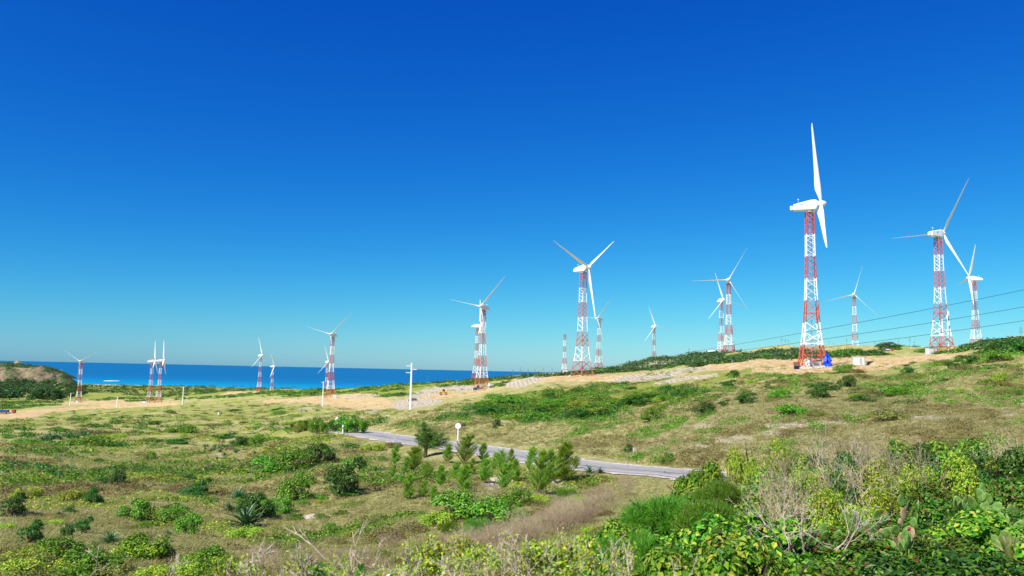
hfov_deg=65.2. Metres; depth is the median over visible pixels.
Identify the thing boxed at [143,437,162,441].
shrub
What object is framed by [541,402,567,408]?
shrub
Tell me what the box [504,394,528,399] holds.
shrub
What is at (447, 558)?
bare twigs
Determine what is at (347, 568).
bare twigs
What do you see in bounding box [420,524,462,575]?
bare twigs
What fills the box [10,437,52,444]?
shrub
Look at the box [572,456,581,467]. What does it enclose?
casuarina sapling
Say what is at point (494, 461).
casuarina sapling
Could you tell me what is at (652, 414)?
shrub
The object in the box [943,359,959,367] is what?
shrub
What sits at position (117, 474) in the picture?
shrub
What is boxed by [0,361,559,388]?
sea
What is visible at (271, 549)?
dry bush
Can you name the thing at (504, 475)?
casuarina sapling
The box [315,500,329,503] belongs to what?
shrub
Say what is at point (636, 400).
shrub
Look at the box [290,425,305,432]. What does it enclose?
shrub
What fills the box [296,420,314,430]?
casuarina sapling
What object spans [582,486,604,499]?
dry bush
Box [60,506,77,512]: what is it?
shrub
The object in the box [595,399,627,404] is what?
shrub
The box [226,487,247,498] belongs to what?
agave
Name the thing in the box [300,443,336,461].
shrub
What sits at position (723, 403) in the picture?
shrub
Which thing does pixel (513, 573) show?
bare twigs
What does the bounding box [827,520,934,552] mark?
thicket bush
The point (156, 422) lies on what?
shrub
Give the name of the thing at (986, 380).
shrub
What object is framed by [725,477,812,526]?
dead branch
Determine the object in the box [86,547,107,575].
bare twigs
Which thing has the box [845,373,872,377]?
shrub
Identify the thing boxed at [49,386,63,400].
casuarina tree
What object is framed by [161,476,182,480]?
shrub
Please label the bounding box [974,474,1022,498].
thicket bush
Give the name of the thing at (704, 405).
shrub
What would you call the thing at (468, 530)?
dry bush
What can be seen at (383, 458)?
shrub
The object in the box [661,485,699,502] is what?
thicket bush
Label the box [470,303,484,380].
wind turbine
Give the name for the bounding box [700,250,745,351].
wind turbine
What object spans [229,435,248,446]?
shrub
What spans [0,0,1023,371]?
sky
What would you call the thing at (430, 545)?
bare twigs
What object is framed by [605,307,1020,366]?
power line wire
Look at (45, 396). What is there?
casuarina tree
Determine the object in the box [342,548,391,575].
bare twigs
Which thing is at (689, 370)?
weeds on rubble
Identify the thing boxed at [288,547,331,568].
dry bush
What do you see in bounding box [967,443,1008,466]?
thicket bush
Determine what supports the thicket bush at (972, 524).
on the ground at (902, 355)
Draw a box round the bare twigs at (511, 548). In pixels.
[488,524,552,575]
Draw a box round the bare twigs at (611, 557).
[593,535,624,575]
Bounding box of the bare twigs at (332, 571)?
[299,554,357,575]
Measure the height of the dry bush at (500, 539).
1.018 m
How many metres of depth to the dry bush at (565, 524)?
37.08 m
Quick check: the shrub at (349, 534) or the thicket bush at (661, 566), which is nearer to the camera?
the thicket bush at (661, 566)
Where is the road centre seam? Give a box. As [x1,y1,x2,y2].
[290,427,682,473]
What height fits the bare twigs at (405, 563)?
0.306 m
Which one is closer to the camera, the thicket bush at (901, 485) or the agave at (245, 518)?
the thicket bush at (901, 485)
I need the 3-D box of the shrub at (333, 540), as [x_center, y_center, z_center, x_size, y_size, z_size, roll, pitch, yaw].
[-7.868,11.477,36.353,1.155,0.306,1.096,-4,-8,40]
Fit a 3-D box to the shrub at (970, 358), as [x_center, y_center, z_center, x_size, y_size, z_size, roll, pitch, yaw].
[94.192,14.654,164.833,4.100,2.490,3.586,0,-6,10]
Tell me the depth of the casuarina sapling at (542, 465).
54.67 m
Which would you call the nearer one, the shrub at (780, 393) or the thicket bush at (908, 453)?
the thicket bush at (908, 453)
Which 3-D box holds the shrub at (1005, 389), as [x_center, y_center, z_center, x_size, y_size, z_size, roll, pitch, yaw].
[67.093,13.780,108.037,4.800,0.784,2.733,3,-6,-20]
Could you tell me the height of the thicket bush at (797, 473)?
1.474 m
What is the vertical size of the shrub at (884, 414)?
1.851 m
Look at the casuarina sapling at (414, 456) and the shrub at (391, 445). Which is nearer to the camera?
the casuarina sapling at (414, 456)
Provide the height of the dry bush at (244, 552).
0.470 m
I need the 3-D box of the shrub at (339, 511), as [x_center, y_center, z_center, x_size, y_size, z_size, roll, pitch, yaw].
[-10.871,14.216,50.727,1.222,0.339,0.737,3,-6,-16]
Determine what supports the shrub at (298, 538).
on the ground at (902, 355)
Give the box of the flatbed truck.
[0,410,15,413]
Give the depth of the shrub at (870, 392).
130.32 m
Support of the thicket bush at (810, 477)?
on the ground at (902, 355)
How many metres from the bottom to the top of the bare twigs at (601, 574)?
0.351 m
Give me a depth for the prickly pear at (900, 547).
8.25 m
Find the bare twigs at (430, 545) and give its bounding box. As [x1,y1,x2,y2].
[405,529,468,575]
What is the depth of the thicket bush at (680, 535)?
10.20 m
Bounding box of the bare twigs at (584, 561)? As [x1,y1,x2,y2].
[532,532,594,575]
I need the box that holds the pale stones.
[63,416,944,526]
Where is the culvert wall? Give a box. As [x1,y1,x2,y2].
[392,438,401,445]
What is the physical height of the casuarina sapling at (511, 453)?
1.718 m
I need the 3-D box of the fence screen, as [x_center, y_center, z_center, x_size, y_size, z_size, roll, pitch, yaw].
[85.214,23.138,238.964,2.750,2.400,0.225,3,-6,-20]
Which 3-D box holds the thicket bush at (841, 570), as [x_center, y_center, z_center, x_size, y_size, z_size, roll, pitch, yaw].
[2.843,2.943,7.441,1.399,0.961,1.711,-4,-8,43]
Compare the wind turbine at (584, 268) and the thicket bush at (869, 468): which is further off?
the wind turbine at (584, 268)
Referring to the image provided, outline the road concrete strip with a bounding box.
[283,427,685,478]
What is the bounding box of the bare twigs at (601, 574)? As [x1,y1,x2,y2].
[556,527,606,575]
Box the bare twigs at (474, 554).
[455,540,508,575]
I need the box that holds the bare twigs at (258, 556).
[238,536,276,575]
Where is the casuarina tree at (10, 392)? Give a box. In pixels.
[2,385,18,399]
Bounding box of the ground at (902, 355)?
[0,336,1023,575]
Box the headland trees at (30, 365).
[0,361,75,378]
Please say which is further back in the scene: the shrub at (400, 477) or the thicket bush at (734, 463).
the shrub at (400, 477)
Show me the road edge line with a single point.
(580, 460)
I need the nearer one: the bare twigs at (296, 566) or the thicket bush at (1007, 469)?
the bare twigs at (296, 566)
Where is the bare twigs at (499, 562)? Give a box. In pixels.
[479,545,523,575]
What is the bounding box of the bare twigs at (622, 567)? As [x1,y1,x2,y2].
[586,552,635,575]
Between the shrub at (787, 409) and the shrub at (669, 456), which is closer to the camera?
the shrub at (669, 456)
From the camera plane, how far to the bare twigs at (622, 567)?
5.15 m
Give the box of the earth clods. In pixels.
[295,354,966,417]
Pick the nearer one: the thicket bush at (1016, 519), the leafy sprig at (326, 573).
the leafy sprig at (326, 573)
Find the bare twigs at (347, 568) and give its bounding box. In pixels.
[325,544,388,575]
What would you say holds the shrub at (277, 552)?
on the ground at (902, 355)
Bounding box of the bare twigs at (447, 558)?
[440,557,448,575]
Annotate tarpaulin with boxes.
[823,351,831,366]
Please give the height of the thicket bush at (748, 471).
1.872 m
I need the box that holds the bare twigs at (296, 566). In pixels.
[283,536,335,575]
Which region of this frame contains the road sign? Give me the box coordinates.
[455,423,460,438]
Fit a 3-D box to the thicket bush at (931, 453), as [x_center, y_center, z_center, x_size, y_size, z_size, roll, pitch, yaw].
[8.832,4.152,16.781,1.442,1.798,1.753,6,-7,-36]
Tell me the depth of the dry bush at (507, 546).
25.07 m
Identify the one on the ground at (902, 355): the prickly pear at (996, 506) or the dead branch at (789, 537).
the prickly pear at (996, 506)
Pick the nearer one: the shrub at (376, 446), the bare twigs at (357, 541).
the bare twigs at (357, 541)
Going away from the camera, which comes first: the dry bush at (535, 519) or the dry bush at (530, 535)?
the dry bush at (530, 535)
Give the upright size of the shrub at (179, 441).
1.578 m
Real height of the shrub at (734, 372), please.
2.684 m
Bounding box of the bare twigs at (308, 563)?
[296,551,317,575]
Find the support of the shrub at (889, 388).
on the ground at (902, 355)
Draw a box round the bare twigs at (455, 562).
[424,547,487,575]
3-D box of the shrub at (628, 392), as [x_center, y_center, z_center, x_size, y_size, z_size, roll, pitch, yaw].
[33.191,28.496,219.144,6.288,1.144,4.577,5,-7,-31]
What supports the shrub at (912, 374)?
on the ground at (902, 355)
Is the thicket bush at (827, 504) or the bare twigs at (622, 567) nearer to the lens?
the bare twigs at (622, 567)
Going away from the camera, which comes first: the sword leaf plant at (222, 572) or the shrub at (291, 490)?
the sword leaf plant at (222, 572)
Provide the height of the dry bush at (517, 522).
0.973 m
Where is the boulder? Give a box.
[304,513,315,518]
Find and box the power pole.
[406,363,416,409]
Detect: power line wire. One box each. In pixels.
[603,320,1023,367]
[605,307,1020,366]
[613,290,1020,364]
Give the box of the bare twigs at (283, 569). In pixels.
[240,550,313,575]
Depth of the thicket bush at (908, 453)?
18.67 m
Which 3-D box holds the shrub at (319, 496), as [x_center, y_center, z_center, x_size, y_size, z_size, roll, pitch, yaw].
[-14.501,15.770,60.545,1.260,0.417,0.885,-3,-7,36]
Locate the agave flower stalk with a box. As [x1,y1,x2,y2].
[57,453,62,477]
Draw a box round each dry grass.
[0,433,640,575]
[476,476,675,574]
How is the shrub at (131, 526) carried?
on the ground at (902, 355)
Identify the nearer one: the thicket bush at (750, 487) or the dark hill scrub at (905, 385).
the thicket bush at (750, 487)
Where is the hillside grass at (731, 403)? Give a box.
[374,367,1023,467]
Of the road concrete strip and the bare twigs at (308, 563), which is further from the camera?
the road concrete strip
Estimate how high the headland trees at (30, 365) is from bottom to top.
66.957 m
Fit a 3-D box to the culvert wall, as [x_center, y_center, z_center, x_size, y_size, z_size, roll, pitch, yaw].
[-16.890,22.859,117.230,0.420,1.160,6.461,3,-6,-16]
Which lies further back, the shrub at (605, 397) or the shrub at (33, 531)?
the shrub at (605, 397)
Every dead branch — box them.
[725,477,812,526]
[746,489,831,557]
[795,418,850,482]
[823,439,903,504]
[834,497,893,550]
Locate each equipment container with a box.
[804,358,821,366]
[853,357,864,364]
[925,348,936,354]
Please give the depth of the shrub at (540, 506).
46.33 m
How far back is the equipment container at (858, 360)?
241.16 m
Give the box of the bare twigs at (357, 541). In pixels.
[352,519,368,573]
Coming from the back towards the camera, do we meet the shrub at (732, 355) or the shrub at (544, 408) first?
the shrub at (732, 355)
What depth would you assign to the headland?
2375.04 m
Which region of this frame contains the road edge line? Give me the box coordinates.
[370,431,701,471]
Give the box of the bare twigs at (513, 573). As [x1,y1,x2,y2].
[503,546,543,575]
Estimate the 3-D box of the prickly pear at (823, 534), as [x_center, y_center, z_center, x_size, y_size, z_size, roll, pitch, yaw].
[3.771,3.259,9.486,0.303,0.899,1.053,-4,-8,42]
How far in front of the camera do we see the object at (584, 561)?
4.13 m
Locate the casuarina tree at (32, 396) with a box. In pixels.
[25,389,40,400]
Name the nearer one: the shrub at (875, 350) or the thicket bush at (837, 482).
the thicket bush at (837, 482)
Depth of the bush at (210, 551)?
23.64 m
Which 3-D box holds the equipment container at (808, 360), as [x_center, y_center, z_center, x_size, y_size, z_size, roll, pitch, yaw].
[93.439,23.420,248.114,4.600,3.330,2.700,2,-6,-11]
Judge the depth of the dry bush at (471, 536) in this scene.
30.23 m
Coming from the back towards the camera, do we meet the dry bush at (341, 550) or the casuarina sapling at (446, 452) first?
the casuarina sapling at (446, 452)
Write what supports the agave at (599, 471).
on the ground at (902, 355)
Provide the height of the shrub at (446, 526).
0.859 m
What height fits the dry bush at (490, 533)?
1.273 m
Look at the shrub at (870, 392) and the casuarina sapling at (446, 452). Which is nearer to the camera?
the casuarina sapling at (446, 452)
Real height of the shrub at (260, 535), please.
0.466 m
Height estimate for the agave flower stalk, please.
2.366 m
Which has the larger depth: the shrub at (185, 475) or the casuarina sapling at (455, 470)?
the shrub at (185, 475)
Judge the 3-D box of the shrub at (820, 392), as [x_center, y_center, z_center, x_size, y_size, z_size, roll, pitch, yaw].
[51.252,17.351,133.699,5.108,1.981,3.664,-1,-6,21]
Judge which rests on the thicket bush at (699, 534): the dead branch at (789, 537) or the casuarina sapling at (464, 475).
the dead branch at (789, 537)
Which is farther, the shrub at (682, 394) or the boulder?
the shrub at (682, 394)
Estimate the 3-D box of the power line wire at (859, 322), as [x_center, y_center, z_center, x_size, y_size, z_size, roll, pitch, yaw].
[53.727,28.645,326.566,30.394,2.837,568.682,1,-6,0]
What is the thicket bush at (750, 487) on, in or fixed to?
on the ground at (902, 355)
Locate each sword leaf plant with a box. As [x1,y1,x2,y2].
[203,557,234,575]
[698,459,767,507]
[990,533,1023,559]
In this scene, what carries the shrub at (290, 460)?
on the ground at (902, 355)
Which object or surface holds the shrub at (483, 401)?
on the ground at (902, 355)
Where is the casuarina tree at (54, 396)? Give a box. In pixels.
[48,390,58,400]
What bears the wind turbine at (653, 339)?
on the ground at (902, 355)
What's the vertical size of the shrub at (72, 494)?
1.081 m
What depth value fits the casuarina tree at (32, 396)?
1072.01 m
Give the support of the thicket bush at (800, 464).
on the ground at (902, 355)
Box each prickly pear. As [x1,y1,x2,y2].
[810,523,841,547]
[841,510,892,546]
[867,517,916,549]
[873,527,938,558]
[879,494,934,538]
[880,541,964,573]
[953,483,1023,516]
[953,497,1001,519]
[976,510,1023,552]
[991,529,1012,552]
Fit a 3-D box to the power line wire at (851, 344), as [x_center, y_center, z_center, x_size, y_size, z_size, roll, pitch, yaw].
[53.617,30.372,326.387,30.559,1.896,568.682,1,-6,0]
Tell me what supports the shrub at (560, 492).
on the ground at (902, 355)
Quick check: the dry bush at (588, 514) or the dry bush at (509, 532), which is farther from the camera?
the dry bush at (588, 514)
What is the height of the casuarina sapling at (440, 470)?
1.697 m
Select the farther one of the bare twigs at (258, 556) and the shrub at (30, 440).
the shrub at (30, 440)
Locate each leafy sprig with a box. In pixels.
[307,561,363,575]
[353,569,395,575]
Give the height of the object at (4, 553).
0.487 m
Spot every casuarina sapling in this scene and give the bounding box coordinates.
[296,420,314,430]
[390,444,401,463]
[390,464,396,476]
[401,457,409,472]
[401,472,416,498]
[402,446,426,469]
[418,460,434,477]
[418,479,430,496]
[429,485,440,498]
[433,464,445,484]
[441,444,453,461]
[448,460,462,478]
[455,433,481,463]
[455,464,473,490]
[468,458,477,473]
[475,457,497,481]
[477,442,489,461]
[490,452,497,467]
[491,449,510,468]
[495,461,517,487]
[508,448,515,461]
[510,458,521,481]
[524,449,534,467]
[525,447,563,492]
[527,446,537,457]
[544,454,559,480]
[554,440,581,481]
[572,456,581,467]
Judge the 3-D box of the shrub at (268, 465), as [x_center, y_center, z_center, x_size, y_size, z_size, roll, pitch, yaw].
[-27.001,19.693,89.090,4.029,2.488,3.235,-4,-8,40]
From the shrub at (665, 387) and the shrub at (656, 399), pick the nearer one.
the shrub at (656, 399)
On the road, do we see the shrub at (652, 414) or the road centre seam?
the road centre seam
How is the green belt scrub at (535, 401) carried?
on the ground at (902, 355)
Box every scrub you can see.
[0,340,1023,409]
[0,395,434,477]
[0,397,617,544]
[80,336,1023,395]
[391,349,1023,463]
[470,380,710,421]
[680,359,1023,416]
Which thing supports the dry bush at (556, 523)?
on the ground at (902, 355)
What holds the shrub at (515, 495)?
on the ground at (902, 355)
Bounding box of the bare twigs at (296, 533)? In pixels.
[283,523,325,559]
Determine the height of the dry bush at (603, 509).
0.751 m
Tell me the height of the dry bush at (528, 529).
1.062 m
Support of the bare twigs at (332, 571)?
on the ground at (902, 355)
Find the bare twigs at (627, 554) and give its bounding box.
[603,533,641,575]
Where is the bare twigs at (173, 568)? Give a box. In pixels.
[166,553,186,575]
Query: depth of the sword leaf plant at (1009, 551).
8.35 m
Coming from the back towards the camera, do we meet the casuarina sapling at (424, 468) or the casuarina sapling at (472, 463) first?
the casuarina sapling at (472, 463)
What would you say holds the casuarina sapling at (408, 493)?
on the ground at (902, 355)
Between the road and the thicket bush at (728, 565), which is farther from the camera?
the road
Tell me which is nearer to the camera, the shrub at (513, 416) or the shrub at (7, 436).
the shrub at (513, 416)
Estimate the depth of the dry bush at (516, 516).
35.81 m
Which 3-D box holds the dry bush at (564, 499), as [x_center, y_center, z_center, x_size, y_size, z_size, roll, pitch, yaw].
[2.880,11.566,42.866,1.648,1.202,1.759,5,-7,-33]
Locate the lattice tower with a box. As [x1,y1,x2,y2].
[561,334,566,370]
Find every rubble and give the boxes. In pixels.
[285,356,888,416]
[287,363,701,413]
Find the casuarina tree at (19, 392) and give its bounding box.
[15,385,26,398]
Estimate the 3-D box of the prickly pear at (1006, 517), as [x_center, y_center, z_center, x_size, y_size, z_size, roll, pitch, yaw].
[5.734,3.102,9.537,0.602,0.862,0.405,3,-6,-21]
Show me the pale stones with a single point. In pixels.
(697, 425)
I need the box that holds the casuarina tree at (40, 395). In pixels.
[29,386,46,399]
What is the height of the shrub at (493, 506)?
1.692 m
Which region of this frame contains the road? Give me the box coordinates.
[284,427,726,478]
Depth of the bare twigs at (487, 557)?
4.67 m
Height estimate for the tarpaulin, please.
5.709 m
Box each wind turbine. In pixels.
[67,352,95,401]
[145,344,157,402]
[154,345,165,402]
[254,341,274,390]
[270,355,281,390]
[306,319,345,397]
[319,348,340,387]
[450,276,504,389]
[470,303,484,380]
[553,240,613,375]
[589,299,610,366]
[646,309,662,356]
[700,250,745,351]
[709,274,741,350]
[790,125,826,366]
[824,265,876,345]
[899,179,972,353]
[959,245,982,342]
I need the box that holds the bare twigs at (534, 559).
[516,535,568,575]
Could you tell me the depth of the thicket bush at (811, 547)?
8.63 m
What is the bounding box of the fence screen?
[793,361,800,368]
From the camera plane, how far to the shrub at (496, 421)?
146.72 m
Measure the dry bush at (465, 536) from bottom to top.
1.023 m
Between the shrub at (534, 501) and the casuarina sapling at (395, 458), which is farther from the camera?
the casuarina sapling at (395, 458)
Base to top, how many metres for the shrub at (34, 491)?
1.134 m
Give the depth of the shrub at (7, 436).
186.52 m
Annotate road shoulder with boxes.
[274,427,725,479]
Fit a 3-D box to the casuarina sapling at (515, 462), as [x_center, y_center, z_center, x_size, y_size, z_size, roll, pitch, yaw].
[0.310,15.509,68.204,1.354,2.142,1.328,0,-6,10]
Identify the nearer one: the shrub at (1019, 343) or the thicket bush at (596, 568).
the thicket bush at (596, 568)
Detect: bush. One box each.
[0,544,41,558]
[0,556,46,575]
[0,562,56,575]
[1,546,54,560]
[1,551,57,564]
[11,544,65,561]
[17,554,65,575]
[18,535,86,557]
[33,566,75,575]
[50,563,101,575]
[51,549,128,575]
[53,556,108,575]
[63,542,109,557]
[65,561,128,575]
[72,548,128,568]
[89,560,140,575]
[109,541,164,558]
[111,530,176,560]
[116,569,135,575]
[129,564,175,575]
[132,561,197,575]
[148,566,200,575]
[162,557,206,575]
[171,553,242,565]
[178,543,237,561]
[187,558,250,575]
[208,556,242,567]
[237,547,261,558]
[242,541,288,562]
[248,548,291,571]
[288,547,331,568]
[324,544,362,561]
[345,544,386,567]
[353,558,376,571]
[364,564,398,575]
[368,557,396,569]
[375,531,405,547]
[377,562,414,575]
[409,531,485,575]
[435,533,451,542]
[437,530,493,546]
[444,531,496,562]
[451,524,480,538]
[461,530,483,542]
[467,521,512,546]
[471,530,507,551]
[475,543,515,568]
[477,517,515,531]
[478,521,512,535]
[482,521,516,554]
[484,537,521,559]
[487,532,520,546]
[487,537,519,560]
[488,524,526,543]
[499,505,529,526]
[505,514,529,530]
[506,517,534,536]
[509,518,547,540]
[513,519,548,539]
[514,517,544,536]
[515,521,541,540]
[519,512,547,531]
[528,528,599,575]
[530,508,576,536]
[532,537,553,544]
[534,510,559,525]
[536,499,569,531]
[544,503,569,526]
[546,542,602,575]
[549,492,580,505]
[551,504,588,532]
[553,494,582,519]
[559,496,578,513]
[565,504,586,521]
[570,499,589,518]
[572,495,602,507]
[573,560,602,575]
[574,505,601,523]
[575,505,595,523]
[577,494,595,508]
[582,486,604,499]
[582,545,640,575]
[583,532,646,575]
[585,494,600,505]
[588,515,628,553]
[592,528,666,569]
[593,482,614,494]
[595,501,612,511]
[602,492,626,509]
[607,525,652,554]
[607,526,636,554]
[611,538,696,575]
[614,490,695,537]
[615,471,635,486]
[616,477,635,495]
[623,542,703,575]
[634,493,698,540]
[647,522,694,544]
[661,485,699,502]
[664,530,688,552]
[665,467,701,497]
[668,495,763,534]
[671,458,723,496]
[675,512,859,571]
[680,525,802,575]
[681,532,822,575]
[689,477,746,502]
[711,490,811,534]
[714,467,835,534]
[724,433,791,486]
[724,442,876,518]
[727,488,766,507]
[730,455,760,487]
[737,483,769,498]
[737,503,770,537]
[740,464,807,495]
[743,537,900,567]
[763,555,872,575]
[768,489,850,527]
[769,466,825,494]
[778,479,835,512]
[783,422,922,479]
[783,455,815,475]
[787,465,813,481]
[791,469,851,487]
[796,545,862,567]
[797,483,879,539]
[805,451,842,473]
[806,464,840,478]
[812,466,893,493]
[816,426,948,496]
[821,528,950,575]
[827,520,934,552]
[828,450,878,485]
[828,468,864,505]
[831,482,915,517]
[838,450,860,466]
[839,452,923,500]
[849,534,931,556]
[851,544,1023,575]
[854,478,908,520]
[856,446,904,467]
[861,476,925,504]
[868,514,896,534]
[880,439,955,468]
[880,497,970,528]
[883,462,964,493]
[891,478,979,511]
[892,442,924,469]
[895,447,981,499]
[895,521,953,544]
[905,442,952,471]
[917,503,1023,566]
[918,437,995,469]
[920,534,1023,575]
[927,457,991,497]
[936,507,1023,523]
[950,478,1013,509]
[952,510,1023,531]
[954,427,1023,463]
[955,447,1023,494]
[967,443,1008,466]
[972,456,1023,487]
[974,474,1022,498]
[980,441,1005,457]
[991,471,1023,506]
[997,537,1023,574]
[1009,442,1023,452]
[1011,450,1023,475]
[1014,499,1023,513]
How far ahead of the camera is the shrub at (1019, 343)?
176.82 m
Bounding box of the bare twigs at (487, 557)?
[457,542,503,575]
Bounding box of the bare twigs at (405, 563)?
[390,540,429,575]
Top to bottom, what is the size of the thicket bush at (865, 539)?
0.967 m
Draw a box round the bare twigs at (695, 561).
[671,553,698,575]
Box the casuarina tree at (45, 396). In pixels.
[40,389,50,399]
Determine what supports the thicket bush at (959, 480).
on the ground at (902, 355)
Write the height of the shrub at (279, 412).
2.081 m
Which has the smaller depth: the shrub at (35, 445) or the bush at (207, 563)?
the bush at (207, 563)
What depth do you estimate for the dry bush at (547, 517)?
38.46 m
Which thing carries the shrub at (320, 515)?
on the ground at (902, 355)
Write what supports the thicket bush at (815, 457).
on the ground at (902, 355)
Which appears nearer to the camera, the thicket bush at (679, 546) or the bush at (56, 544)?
the thicket bush at (679, 546)
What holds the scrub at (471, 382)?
on the ground at (902, 355)
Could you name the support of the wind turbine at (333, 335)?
on the ground at (902, 355)
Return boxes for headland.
[0,360,76,383]
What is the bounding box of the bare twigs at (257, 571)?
[229,556,270,575]
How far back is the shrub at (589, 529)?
35.93 m
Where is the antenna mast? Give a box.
[946,310,949,349]
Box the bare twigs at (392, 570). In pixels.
[378,560,409,575]
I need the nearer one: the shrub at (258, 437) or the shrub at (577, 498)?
the shrub at (577, 498)
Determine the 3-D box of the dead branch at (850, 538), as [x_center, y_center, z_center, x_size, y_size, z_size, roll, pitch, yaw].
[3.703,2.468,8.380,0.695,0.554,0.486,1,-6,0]
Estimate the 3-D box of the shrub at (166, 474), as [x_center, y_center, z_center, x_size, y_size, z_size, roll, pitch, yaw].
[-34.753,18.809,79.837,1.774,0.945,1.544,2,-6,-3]
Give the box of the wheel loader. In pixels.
[439,389,450,394]
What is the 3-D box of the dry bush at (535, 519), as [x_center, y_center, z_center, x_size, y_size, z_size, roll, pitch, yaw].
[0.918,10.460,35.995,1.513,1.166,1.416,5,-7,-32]
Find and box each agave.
[100,530,123,544]
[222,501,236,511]
[224,501,266,527]
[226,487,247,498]
[582,465,595,472]
[595,467,604,473]
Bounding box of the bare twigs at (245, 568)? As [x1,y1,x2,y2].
[213,549,260,575]
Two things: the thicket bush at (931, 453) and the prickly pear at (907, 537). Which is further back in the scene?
the thicket bush at (931, 453)
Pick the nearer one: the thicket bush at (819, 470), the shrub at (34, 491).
the thicket bush at (819, 470)
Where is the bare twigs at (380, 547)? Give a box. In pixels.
[351,536,385,573]
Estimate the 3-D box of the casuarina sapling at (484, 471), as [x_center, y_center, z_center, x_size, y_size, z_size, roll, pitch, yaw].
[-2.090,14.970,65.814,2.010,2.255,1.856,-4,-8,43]
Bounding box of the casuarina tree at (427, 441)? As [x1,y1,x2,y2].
[413,417,451,457]
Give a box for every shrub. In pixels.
[0,433,14,437]
[0,491,27,515]
[0,522,18,528]
[8,485,45,498]
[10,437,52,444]
[11,442,61,449]
[15,518,44,542]
[40,519,64,524]
[45,427,69,430]
[55,487,85,500]
[59,435,114,446]
[59,522,74,536]
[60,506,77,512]
[72,515,93,532]
[77,423,101,426]
[81,486,104,502]
[90,477,112,482]
[102,464,128,468]
[107,468,126,482]
[108,433,128,436]
[115,497,157,520]
[118,525,138,529]
[124,476,139,481]
[133,522,150,527]
[136,496,154,500]
[142,520,159,524]
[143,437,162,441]
[143,451,157,458]
[148,421,161,423]
[155,472,172,478]
[156,500,190,522]
[161,424,203,432]
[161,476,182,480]
[165,438,191,444]
[173,509,203,533]
[176,486,208,496]
[178,473,197,478]
[192,477,211,491]
[203,423,223,425]
[209,433,236,438]
[222,524,264,538]
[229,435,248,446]
[233,491,275,518]
[248,433,265,444]
[250,453,286,472]
[250,531,285,540]
[250,564,274,575]
[256,539,286,549]
[259,497,279,503]
[265,549,285,556]
[268,496,296,513]
[268,526,297,533]
[270,447,314,468]
[272,410,288,413]
[274,470,316,499]
[277,541,297,550]
[279,421,297,424]
[284,556,318,565]
[285,514,303,519]
[286,534,308,541]
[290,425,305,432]
[292,516,304,520]
[294,499,309,504]
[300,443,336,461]
[308,415,327,433]
[311,494,328,498]
[313,513,329,518]
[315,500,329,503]
[321,456,366,496]
[321,522,341,531]
[324,485,335,490]
[326,457,338,462]
[326,538,348,544]
[327,418,342,431]
[331,509,347,514]
[334,415,355,432]
[337,500,364,506]
[339,489,360,497]
[340,460,357,464]
[342,530,361,538]
[346,413,368,432]
[357,515,380,523]
[359,442,386,450]
[360,525,405,541]
[366,537,384,543]
[366,548,391,557]
[375,456,388,459]
[385,441,402,447]
[386,556,416,566]
[389,563,416,574]
[392,474,407,481]
[393,520,428,534]
[406,543,426,551]
[417,509,453,526]
[429,487,491,519]
[436,520,461,534]
[462,517,491,533]
[468,495,528,524]
[472,406,506,414]
[475,400,489,403]
[480,567,512,575]
[483,393,513,402]
[492,418,500,425]
[498,488,531,505]
[500,413,525,418]
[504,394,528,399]
[510,398,529,403]
[523,412,551,419]
[524,499,546,505]
[528,494,550,502]
[534,404,556,411]
[537,400,559,404]
[537,504,550,507]
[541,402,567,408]
[542,392,554,396]
[542,399,564,403]
[556,488,576,496]
[564,400,592,407]
[564,408,592,417]
[566,494,586,503]
[579,526,595,531]
[581,402,620,408]
[586,394,618,401]
[586,407,609,414]
[588,408,608,414]
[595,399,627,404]
[599,510,617,514]
[613,403,627,407]
[618,394,655,405]
[621,390,643,393]
[621,391,648,397]
[623,444,632,451]
[639,406,665,420]
[646,396,664,401]
[655,394,674,399]
[658,385,671,389]
[658,452,674,462]
[675,391,692,396]
[685,361,707,366]
[691,400,715,413]
[717,399,728,405]
[718,379,735,385]
[724,354,743,357]
[725,369,739,376]
[734,392,757,402]
[754,353,773,357]
[766,389,790,397]
[774,403,806,415]
[804,408,827,416]
[805,386,834,397]
[807,382,841,389]
[832,364,855,369]
[832,368,848,372]
[835,376,857,386]
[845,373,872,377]
[846,368,866,372]
[849,394,868,400]
[858,390,879,393]
[864,348,885,353]
[864,407,909,419]
[875,342,900,347]
[879,386,915,393]
[883,388,910,395]
[899,366,913,372]
[903,372,926,377]
[914,347,938,352]
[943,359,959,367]
[948,366,973,369]
[959,354,978,363]
[977,379,995,383]
[977,379,1013,385]
[981,350,1013,360]
[985,343,1008,348]
[989,371,1012,380]
[989,390,1015,393]
[990,388,1020,392]
[999,338,1023,350]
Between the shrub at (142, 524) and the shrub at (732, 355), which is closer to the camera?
the shrub at (142, 524)

